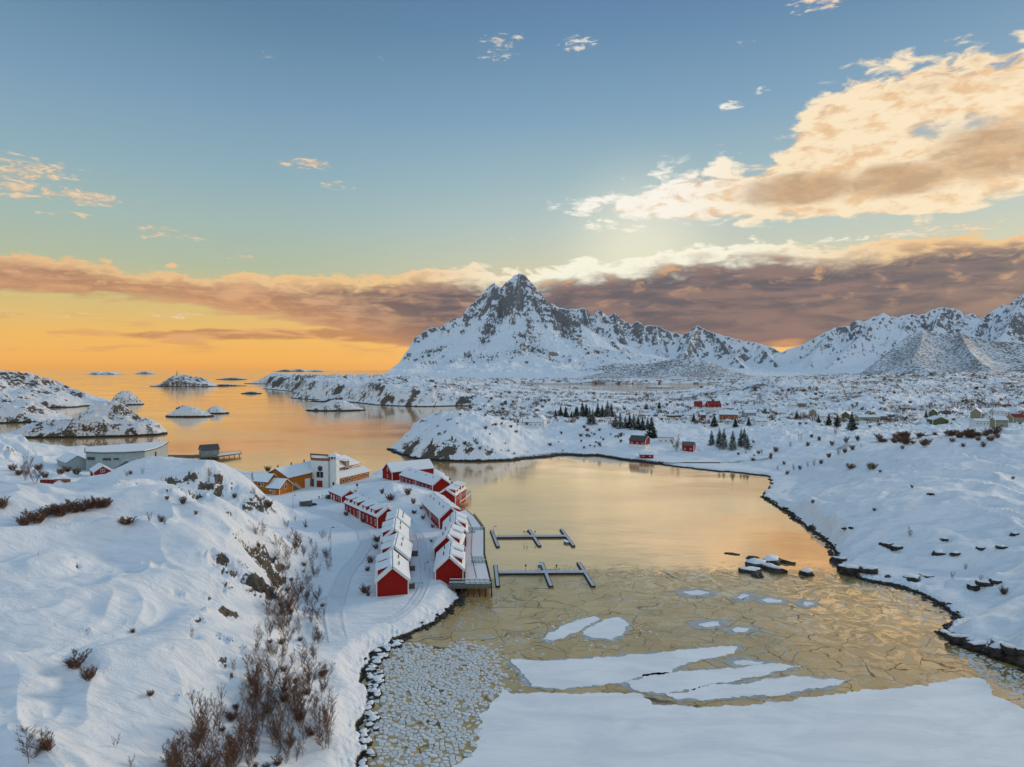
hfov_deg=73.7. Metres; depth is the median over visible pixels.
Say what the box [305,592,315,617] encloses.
birch tree
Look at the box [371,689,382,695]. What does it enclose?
shore stone
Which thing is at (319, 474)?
window
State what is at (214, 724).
birch tree
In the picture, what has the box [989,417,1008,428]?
house
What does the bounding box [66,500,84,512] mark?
bush
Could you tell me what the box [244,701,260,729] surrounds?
birch tree
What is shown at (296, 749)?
birch tree
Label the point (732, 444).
spruce tree
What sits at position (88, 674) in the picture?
bush
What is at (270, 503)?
bush
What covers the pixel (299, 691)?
birch tree
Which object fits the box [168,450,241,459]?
pier
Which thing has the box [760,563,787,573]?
boulder
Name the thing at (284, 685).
birch tree
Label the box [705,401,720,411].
house
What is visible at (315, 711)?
birch tree
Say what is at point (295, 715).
birch tree
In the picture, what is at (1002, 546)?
boulder
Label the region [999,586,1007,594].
bush
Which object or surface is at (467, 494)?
landing
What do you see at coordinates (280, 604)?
birch tree
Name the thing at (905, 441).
bush
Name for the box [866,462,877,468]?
bush
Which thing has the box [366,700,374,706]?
shore stone
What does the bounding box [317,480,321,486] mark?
door
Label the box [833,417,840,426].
spruce tree
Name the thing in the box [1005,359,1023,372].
mountain
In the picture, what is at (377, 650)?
shore stone
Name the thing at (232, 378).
islet
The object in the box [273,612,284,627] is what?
birch tree
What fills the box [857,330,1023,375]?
mountain
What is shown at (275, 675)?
birch tree
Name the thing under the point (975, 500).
terrain
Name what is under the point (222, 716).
birch tree
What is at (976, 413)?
house
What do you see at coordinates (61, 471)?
bush
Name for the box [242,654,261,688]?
birch tree
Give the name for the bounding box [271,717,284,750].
birch tree
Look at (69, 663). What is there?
bush
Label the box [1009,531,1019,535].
boulder
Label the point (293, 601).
birch tree
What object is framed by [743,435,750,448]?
spruce tree
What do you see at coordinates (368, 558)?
bush
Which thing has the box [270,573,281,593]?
birch tree
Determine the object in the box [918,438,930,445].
bush
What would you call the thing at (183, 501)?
bush
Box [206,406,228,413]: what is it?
islet
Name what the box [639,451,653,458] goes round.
boathouse
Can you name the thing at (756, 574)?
boulder
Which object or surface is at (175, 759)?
birch tree
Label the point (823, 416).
house
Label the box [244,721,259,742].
birch tree
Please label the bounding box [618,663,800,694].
ice floe
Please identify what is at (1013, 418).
house
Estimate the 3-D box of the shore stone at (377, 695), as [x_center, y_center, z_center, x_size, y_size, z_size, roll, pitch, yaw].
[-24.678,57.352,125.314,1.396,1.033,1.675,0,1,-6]
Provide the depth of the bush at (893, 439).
401.03 m
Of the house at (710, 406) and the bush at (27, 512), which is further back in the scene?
the house at (710, 406)
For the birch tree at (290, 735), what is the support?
on the ground at (101, 582)
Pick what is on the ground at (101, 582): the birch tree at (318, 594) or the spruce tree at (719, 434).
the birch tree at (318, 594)
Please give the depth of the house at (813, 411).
699.05 m
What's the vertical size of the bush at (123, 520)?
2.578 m
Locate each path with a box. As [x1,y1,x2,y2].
[360,604,417,623]
[403,514,429,607]
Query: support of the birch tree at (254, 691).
on the ground at (101, 582)
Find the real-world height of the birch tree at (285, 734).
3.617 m
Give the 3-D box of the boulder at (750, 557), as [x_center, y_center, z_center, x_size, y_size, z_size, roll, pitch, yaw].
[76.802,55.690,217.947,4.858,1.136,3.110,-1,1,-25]
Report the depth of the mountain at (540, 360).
4675.62 m
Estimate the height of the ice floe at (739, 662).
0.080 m
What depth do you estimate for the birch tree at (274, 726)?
101.24 m
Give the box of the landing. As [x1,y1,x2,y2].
[458,490,470,506]
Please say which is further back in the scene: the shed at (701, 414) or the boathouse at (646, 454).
the shed at (701, 414)
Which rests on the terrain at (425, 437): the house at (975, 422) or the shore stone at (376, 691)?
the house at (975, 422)
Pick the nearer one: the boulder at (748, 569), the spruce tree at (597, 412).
the boulder at (748, 569)
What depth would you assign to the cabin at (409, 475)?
339.69 m
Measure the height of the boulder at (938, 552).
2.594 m
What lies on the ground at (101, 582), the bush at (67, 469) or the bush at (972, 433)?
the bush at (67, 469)
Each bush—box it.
[0,496,9,508]
[8,463,17,470]
[14,515,34,525]
[20,508,39,521]
[29,511,47,523]
[36,504,54,516]
[36,732,55,751]
[38,471,49,477]
[45,503,61,514]
[50,504,70,516]
[56,467,64,473]
[61,465,71,471]
[62,648,91,668]
[63,498,79,511]
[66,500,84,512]
[71,467,81,474]
[74,497,92,511]
[79,664,97,680]
[80,498,98,508]
[91,495,104,508]
[97,496,112,507]
[115,516,136,524]
[146,690,154,695]
[157,514,165,521]
[179,496,186,503]
[225,708,239,720]
[264,466,271,471]
[265,500,272,506]
[271,751,283,765]
[301,687,310,694]
[304,725,315,735]
[359,583,370,592]
[366,555,374,562]
[385,492,395,500]
[404,487,412,494]
[845,463,855,468]
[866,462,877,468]
[889,436,898,442]
[895,430,907,436]
[895,436,905,442]
[900,438,910,444]
[914,432,924,437]
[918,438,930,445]
[954,431,966,437]
[965,431,976,437]
[981,430,991,435]
[985,434,995,440]
[992,426,1003,431]
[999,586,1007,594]
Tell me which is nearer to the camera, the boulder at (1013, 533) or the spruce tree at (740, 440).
the boulder at (1013, 533)
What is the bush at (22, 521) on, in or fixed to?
on the ground at (101, 582)
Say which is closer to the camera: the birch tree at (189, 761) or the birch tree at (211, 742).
the birch tree at (189, 761)
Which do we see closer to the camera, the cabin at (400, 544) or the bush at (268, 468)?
the cabin at (400, 544)
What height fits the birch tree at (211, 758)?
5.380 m
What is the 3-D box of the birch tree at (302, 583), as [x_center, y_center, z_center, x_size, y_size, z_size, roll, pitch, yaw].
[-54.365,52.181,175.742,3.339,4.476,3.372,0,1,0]
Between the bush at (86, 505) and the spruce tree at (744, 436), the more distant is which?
the spruce tree at (744, 436)
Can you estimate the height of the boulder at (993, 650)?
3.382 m
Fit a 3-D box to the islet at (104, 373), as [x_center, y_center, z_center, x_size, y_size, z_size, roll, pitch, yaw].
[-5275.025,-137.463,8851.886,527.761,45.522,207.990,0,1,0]
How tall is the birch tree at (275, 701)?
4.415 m
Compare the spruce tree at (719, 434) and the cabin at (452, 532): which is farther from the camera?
the spruce tree at (719, 434)
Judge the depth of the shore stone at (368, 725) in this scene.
114.38 m
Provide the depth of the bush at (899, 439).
382.23 m
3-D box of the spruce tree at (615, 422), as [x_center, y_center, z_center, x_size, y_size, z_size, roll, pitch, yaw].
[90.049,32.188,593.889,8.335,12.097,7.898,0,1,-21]
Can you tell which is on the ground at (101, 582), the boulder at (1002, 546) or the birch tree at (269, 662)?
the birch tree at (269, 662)
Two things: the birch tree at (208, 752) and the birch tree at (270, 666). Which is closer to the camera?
the birch tree at (208, 752)
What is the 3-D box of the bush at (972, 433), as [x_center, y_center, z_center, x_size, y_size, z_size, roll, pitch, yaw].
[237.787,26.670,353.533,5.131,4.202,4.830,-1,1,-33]
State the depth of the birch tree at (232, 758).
88.95 m
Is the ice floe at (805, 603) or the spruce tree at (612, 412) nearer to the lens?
the ice floe at (805, 603)
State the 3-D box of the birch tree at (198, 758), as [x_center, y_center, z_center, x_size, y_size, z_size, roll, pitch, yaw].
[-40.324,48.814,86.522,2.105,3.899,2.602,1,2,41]
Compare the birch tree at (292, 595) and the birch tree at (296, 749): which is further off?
the birch tree at (292, 595)
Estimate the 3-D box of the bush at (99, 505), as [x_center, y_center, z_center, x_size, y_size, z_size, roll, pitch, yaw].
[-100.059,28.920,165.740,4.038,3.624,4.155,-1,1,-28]
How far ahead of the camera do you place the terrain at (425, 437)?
824.03 m
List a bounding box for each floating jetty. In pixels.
[490,529,574,547]
[493,562,595,586]
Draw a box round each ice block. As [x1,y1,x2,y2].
[422,758,429,764]
[429,763,438,766]
[430,753,437,757]
[470,741,476,746]
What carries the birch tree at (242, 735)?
on the ground at (101, 582)
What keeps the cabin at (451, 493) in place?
on the ground at (101, 582)
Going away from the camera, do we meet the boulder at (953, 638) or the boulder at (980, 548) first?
the boulder at (953, 638)
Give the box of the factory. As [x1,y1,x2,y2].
[84,441,168,470]
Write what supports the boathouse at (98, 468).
on the ground at (101, 582)
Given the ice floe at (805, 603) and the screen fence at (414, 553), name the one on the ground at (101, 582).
the screen fence at (414, 553)
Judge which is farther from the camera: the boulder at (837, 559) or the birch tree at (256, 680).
the boulder at (837, 559)
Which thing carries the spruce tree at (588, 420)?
on the terrain at (425, 437)
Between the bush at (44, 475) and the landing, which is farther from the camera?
the landing
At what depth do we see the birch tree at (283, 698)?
108.43 m
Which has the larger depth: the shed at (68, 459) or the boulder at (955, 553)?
the shed at (68, 459)
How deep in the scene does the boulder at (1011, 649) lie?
139.18 m
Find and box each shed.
[56,452,85,470]
[698,412,705,416]
[788,403,796,407]
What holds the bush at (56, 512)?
on the ground at (101, 582)
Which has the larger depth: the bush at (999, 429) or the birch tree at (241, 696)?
the bush at (999, 429)
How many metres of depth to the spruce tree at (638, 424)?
580.96 m
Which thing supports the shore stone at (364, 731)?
on the ground at (101, 582)
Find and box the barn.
[629,435,649,448]
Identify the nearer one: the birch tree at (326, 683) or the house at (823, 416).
the birch tree at (326, 683)
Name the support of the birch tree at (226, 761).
on the ground at (101, 582)
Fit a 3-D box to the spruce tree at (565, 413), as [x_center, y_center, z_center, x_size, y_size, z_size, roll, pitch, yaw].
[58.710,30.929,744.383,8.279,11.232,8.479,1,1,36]
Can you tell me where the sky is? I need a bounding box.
[0,0,1023,369]
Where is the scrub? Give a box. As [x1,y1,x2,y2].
[387,371,1023,424]
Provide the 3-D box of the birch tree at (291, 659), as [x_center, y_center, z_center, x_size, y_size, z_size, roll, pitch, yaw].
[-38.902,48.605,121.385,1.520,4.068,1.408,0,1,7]
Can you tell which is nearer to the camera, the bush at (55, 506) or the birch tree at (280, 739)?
the birch tree at (280, 739)
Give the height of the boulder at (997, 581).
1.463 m
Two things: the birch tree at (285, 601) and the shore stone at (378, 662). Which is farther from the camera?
the birch tree at (285, 601)
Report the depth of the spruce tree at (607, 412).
735.65 m
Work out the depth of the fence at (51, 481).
277.42 m
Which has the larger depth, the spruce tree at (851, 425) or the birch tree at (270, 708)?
the spruce tree at (851, 425)
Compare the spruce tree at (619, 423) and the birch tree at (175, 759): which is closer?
the birch tree at (175, 759)
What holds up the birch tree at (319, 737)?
on the ground at (101, 582)
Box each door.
[305,478,309,487]
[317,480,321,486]
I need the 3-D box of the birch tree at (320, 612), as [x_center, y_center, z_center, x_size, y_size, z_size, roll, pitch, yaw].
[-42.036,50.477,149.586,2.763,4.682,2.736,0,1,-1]
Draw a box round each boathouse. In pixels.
[89,463,111,475]
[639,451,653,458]
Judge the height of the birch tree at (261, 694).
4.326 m
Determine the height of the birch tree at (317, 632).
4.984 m
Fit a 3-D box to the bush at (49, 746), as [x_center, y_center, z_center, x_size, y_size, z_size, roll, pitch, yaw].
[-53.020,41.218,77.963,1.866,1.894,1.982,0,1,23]
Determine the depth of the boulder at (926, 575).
192.53 m
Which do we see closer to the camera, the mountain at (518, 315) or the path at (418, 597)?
the path at (418, 597)
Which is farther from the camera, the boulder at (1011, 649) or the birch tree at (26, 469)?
the birch tree at (26, 469)
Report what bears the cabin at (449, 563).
on the ground at (101, 582)
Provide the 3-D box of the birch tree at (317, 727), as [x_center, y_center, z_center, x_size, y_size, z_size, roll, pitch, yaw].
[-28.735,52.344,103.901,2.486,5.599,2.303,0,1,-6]
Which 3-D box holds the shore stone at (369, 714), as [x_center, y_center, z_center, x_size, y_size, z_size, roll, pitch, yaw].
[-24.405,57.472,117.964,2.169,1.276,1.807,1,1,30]
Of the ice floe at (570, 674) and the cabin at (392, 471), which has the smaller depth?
the ice floe at (570, 674)
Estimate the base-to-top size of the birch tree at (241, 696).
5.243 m
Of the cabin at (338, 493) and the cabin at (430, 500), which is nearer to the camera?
the cabin at (430, 500)
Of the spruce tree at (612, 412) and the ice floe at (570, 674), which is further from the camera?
the spruce tree at (612, 412)
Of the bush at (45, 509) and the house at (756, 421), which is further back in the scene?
the house at (756, 421)
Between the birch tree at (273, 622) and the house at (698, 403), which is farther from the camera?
the house at (698, 403)
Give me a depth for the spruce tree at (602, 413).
728.11 m
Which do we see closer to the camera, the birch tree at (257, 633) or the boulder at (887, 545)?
the birch tree at (257, 633)
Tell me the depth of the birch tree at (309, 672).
114.70 m
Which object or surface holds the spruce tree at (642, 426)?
on the terrain at (425, 437)
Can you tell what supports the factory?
on the ground at (101, 582)
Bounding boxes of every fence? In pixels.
[40,479,54,483]
[55,479,70,482]
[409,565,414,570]
[409,583,414,588]
[411,550,417,555]
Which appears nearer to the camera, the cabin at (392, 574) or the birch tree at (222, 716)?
the birch tree at (222, 716)
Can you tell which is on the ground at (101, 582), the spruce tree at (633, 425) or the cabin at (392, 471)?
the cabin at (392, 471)
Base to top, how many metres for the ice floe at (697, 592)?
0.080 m
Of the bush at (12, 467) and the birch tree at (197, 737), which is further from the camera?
the bush at (12, 467)
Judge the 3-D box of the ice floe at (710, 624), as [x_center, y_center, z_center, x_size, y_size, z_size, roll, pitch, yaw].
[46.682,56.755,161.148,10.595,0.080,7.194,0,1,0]
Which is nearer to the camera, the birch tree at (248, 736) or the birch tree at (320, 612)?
the birch tree at (248, 736)
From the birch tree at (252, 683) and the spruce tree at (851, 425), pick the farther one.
the spruce tree at (851, 425)
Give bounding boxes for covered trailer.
[299,499,311,506]
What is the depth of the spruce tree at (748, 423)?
609.58 m
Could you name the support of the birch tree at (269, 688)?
on the ground at (101, 582)
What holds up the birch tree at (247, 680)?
on the ground at (101, 582)
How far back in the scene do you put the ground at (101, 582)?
134.49 m
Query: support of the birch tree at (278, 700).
on the ground at (101, 582)
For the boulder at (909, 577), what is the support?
on the terrain at (975, 500)
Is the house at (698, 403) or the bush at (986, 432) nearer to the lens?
the bush at (986, 432)
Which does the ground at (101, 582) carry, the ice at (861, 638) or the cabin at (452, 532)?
the cabin at (452, 532)
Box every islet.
[0,370,110,407]
[0,392,72,422]
[8,401,167,437]
[85,371,123,374]
[109,391,143,404]
[135,371,155,373]
[149,374,216,386]
[165,406,212,416]
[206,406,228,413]
[216,377,246,379]
[217,384,244,385]
[241,391,261,393]
[244,372,285,383]
[272,368,326,371]
[306,400,364,410]
[310,394,344,401]
[646,385,672,387]
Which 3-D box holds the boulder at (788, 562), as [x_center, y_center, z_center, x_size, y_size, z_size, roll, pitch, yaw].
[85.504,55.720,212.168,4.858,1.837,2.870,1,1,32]
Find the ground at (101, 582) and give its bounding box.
[0,433,459,766]
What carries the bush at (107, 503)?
on the ground at (101, 582)
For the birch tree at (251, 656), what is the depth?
114.31 m
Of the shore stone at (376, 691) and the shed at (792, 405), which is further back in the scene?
the shed at (792, 405)
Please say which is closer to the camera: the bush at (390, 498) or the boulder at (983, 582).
the boulder at (983, 582)
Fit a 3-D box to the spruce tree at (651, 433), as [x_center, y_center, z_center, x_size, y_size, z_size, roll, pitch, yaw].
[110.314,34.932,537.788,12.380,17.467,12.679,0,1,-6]
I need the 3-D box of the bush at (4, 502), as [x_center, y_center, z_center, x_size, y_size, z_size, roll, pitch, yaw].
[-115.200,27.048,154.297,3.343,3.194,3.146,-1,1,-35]
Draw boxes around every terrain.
[263,371,1023,464]
[661,428,1023,667]
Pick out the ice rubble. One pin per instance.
(427, 678)
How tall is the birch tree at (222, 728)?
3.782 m
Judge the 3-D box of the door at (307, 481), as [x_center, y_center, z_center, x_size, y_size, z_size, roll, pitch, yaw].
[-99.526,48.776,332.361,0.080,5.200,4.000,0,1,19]
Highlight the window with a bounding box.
[316,471,323,477]
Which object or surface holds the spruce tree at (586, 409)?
on the terrain at (425, 437)
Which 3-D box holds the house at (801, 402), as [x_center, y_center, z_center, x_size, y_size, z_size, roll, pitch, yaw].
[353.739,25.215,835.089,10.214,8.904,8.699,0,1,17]
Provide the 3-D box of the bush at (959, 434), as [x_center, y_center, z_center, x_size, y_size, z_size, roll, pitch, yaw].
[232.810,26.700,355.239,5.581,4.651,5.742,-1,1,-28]
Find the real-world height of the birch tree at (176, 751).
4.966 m
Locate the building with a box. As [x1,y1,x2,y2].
[252,452,370,494]
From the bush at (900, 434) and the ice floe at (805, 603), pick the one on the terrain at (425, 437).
the bush at (900, 434)
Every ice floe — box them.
[506,645,743,690]
[539,615,601,642]
[577,616,631,642]
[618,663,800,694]
[663,675,851,701]
[674,588,718,596]
[686,618,729,629]
[721,625,760,634]
[725,656,775,667]
[731,592,758,602]
[753,594,789,604]
[793,599,822,608]
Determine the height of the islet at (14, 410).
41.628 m
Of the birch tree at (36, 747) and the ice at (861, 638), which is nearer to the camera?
the birch tree at (36, 747)
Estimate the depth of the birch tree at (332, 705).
106.99 m
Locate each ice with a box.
[359,562,1023,766]
[452,677,1023,766]
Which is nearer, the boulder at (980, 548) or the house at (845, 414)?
the boulder at (980, 548)
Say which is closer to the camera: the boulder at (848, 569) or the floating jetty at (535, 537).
the boulder at (848, 569)
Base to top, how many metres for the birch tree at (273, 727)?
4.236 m
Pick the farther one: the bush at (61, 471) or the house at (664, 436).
the house at (664, 436)
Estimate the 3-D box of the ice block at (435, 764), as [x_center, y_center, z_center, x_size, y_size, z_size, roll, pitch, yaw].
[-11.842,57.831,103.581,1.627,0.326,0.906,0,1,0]
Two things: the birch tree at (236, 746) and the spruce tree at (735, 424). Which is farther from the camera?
the spruce tree at (735, 424)
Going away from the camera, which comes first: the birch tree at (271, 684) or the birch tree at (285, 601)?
the birch tree at (271, 684)
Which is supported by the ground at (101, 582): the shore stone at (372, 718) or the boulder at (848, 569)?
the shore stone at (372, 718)
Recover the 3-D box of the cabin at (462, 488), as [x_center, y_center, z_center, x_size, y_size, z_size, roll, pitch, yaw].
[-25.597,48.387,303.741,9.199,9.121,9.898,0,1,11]
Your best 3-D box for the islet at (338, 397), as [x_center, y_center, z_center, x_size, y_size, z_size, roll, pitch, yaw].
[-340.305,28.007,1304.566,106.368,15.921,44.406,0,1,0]
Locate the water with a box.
[0,370,1023,673]
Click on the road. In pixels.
(335, 618)
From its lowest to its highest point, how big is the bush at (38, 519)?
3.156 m
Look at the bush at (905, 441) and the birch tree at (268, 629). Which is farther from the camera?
the bush at (905, 441)
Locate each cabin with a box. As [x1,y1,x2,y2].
[328,484,358,502]
[343,493,370,518]
[359,500,392,528]
[374,550,409,596]
[380,518,408,544]
[380,533,412,565]
[381,459,434,480]
[385,509,410,534]
[399,467,423,484]
[415,472,450,491]
[421,492,450,517]
[429,499,460,528]
[432,523,465,561]
[433,540,464,584]
[438,485,460,505]
[442,510,467,545]
[449,481,466,504]
[681,441,695,451]
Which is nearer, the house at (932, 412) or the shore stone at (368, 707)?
the shore stone at (368, 707)
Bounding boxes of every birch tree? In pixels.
[12,725,53,763]
[19,457,32,479]
[22,456,43,483]
[158,739,177,766]
[162,729,191,766]
[166,738,186,766]
[166,748,180,766]
[171,728,188,756]
[178,754,202,766]
[184,719,208,748]
[185,743,197,765]
[187,715,208,761]
[188,688,214,736]
[188,714,210,744]
[189,708,205,746]
[189,750,203,766]
[194,740,216,766]
[199,722,211,748]
[200,733,222,766]
[200,751,218,766]
[201,753,223,766]
[205,749,218,766]
[208,683,226,727]
[209,714,221,739]
[209,732,217,754]
[210,746,233,766]
[213,701,226,731]
[213,734,237,760]
[215,720,229,739]
[222,733,240,763]
[223,738,244,766]
[224,742,244,766]
[226,732,242,753]
[230,715,254,755]
[232,702,250,741]
[237,723,256,752]
[238,683,251,714]
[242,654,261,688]
[244,663,265,689]
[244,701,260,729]
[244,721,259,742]
[244,732,262,760]
[245,684,263,711]
[245,751,253,766]
[246,670,259,694]
[247,650,256,663]
[247,683,258,699]
[250,662,264,695]
[251,696,265,720]
[252,631,261,653]
[252,679,258,702]
[253,624,262,642]
[253,679,265,701]
[253,703,267,732]
[256,700,268,725]
[260,522,266,535]
[260,695,270,717]
[261,652,278,680]
[262,589,272,607]
[262,672,275,700]
[262,691,276,712]
[262,707,285,742]
[263,651,270,669]
[264,607,276,635]
[264,699,274,716]
[265,623,273,636]
[265,642,278,656]
[267,667,277,691]
[268,687,278,704]
[268,706,280,722]
[268,707,280,731]
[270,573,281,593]
[271,606,281,624]
[271,714,283,742]
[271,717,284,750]
[272,718,296,753]
[273,532,281,547]
[273,585,295,616]
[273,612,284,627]
[273,692,282,709]
[274,673,291,695]
[275,660,290,690]
[275,693,295,726]
[278,617,295,645]
[279,589,292,614]
[279,637,287,663]
[279,678,299,711]
[281,540,292,561]
[281,723,296,745]
[283,749,291,763]
[284,667,302,700]
[285,588,299,605]
[285,609,292,626]
[286,592,298,608]
[289,569,299,592]
[289,648,295,667]
[289,693,312,728]
[290,681,308,712]
[290,737,302,761]
[292,536,302,549]
[292,613,302,631]
[293,638,312,666]
[293,661,320,691]
[293,677,302,704]
[294,693,307,712]
[297,577,305,589]
[298,658,316,677]
[298,718,311,741]
[299,582,309,602]
[300,565,311,583]
[300,657,317,685]
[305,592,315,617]
[308,690,323,723]
[309,583,321,601]
[311,716,332,749]
[312,623,322,642]
[313,604,326,623]
[315,712,329,743]
[316,661,335,677]
[316,694,338,726]
[317,662,327,678]
[318,673,328,692]
[320,694,332,718]
[323,686,333,708]
[670,435,678,450]
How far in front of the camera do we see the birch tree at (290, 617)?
144.36 m
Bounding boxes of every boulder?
[724,552,739,554]
[738,566,761,572]
[745,558,766,567]
[746,556,759,558]
[749,571,763,578]
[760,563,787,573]
[763,554,782,564]
[781,560,795,564]
[798,568,814,576]
[829,556,847,561]
[836,564,844,569]
[838,564,859,574]
[858,565,877,573]
[878,541,893,548]
[889,544,902,550]
[903,573,920,581]
[918,573,933,577]
[931,549,945,555]
[937,629,950,636]
[939,537,948,541]
[944,633,969,644]
[949,551,960,555]
[965,639,986,650]
[966,582,979,590]
[975,546,985,550]
[975,579,995,586]
[983,641,1006,657]
[989,578,1002,584]
[995,544,1007,548]
[1000,642,1023,655]
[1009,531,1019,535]
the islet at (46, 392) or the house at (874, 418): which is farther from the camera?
the islet at (46, 392)
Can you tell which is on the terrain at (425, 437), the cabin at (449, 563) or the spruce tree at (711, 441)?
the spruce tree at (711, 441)
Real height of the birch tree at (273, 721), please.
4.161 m
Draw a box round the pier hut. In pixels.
[198,444,219,458]
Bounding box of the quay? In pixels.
[449,509,491,596]
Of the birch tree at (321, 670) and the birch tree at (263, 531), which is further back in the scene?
the birch tree at (263, 531)
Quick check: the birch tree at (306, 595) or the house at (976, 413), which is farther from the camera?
the house at (976, 413)
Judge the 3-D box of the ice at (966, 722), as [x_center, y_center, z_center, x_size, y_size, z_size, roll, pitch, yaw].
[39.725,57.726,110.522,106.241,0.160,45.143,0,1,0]
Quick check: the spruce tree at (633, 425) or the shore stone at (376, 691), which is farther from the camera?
the spruce tree at (633, 425)
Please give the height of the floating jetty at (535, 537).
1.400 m
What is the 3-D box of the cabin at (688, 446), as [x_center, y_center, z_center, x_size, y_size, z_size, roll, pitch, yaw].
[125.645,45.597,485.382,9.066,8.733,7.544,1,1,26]
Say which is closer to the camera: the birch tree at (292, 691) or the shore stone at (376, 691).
the birch tree at (292, 691)
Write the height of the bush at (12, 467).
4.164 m
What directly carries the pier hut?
on the pier
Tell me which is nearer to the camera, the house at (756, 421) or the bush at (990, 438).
the bush at (990, 438)
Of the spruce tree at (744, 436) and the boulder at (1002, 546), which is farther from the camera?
the spruce tree at (744, 436)
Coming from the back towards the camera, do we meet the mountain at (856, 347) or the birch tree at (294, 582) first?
the mountain at (856, 347)
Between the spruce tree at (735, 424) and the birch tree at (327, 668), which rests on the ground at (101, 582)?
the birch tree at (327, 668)
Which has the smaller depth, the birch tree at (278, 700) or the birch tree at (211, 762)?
the birch tree at (211, 762)
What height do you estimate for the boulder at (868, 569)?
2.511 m
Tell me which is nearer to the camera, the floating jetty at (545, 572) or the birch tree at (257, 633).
the birch tree at (257, 633)
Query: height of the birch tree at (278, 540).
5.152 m
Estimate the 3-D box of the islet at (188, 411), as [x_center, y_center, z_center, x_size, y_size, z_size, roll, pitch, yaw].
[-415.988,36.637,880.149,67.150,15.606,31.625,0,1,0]
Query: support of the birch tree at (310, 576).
on the ground at (101, 582)
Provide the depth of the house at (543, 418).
626.78 m
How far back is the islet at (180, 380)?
2444.35 m
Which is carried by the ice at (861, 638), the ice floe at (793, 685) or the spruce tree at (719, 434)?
the ice floe at (793, 685)
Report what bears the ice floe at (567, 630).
on the ice at (861, 638)
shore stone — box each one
[359,729,370,733]
[360,732,368,737]
[360,737,372,746]
[361,746,367,752]
[363,749,376,756]
[364,705,373,710]
[364,711,376,718]
[364,721,372,728]
[365,673,373,681]
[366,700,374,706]
[369,715,376,722]
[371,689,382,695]
[372,659,381,665]
[373,656,382,660]
[373,692,381,698]
[374,648,383,652]
[395,642,401,647]
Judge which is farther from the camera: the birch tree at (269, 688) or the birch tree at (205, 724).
the birch tree at (269, 688)
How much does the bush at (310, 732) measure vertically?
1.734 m
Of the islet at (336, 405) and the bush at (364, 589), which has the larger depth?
the islet at (336, 405)
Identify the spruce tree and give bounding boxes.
[558,406,563,415]
[563,407,568,416]
[579,402,585,415]
[583,404,588,416]
[586,412,592,423]
[590,409,596,423]
[594,403,600,417]
[598,405,605,416]
[604,402,611,416]
[610,404,614,417]
[611,414,617,426]
[616,414,624,428]
[625,414,630,427]
[629,415,636,429]
[636,416,640,429]
[639,418,645,430]
[645,417,657,438]
[708,431,714,445]
[709,413,717,426]
[715,428,721,445]
[719,429,728,448]
[728,431,737,449]
[732,417,738,426]
[737,429,743,445]
[741,428,746,446]
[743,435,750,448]
[746,417,751,425]
[825,414,832,424]
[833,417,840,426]
[846,413,858,429]
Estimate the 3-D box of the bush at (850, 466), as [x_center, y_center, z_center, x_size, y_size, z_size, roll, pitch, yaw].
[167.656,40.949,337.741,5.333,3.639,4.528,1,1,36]
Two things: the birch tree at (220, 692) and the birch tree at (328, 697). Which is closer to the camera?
the birch tree at (220, 692)
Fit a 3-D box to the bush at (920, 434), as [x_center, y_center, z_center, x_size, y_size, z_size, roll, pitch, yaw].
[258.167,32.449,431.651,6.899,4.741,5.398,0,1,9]
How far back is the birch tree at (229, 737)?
92.12 m
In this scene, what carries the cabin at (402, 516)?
on the ground at (101, 582)
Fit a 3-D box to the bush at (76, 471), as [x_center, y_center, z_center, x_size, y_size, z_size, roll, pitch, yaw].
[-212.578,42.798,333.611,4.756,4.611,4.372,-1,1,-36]
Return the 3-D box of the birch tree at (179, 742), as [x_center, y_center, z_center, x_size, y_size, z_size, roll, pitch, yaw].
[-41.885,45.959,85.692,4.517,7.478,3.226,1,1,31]
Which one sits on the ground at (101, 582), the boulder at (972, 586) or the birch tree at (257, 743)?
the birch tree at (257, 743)
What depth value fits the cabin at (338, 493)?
295.33 m
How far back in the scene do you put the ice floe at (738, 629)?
157.63 m
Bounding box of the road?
[287,505,373,641]
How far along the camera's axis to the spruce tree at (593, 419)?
615.73 m
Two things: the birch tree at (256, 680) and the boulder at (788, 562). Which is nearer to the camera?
the birch tree at (256, 680)
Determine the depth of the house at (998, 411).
703.53 m
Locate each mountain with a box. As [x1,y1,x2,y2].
[383,273,811,378]
[477,357,553,366]
[577,358,755,378]
[764,294,1023,373]
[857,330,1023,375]
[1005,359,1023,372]
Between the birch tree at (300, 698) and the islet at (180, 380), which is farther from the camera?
the islet at (180, 380)
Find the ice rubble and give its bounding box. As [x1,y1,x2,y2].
[362,581,1023,765]
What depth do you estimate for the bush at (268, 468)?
388.09 m
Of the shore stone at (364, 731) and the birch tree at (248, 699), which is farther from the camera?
the shore stone at (364, 731)
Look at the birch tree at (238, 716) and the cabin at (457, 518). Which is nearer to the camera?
the birch tree at (238, 716)
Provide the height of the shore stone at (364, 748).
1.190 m
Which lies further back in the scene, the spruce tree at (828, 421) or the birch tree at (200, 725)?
the spruce tree at (828, 421)
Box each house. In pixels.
[522,419,542,427]
[536,415,546,426]
[657,431,673,443]
[694,401,702,406]
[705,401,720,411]
[719,410,738,419]
[741,409,756,416]
[752,418,767,424]
[796,400,805,406]
[809,408,816,415]
[816,414,827,420]
[841,411,850,418]
[854,415,879,421]
[873,413,887,419]
[926,415,949,424]
[928,408,937,416]
[969,418,989,426]
[970,408,982,418]
[989,408,1004,415]
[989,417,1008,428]
[1005,414,1023,422]
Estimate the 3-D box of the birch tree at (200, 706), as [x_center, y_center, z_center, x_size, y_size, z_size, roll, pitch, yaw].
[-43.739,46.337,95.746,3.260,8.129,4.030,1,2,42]

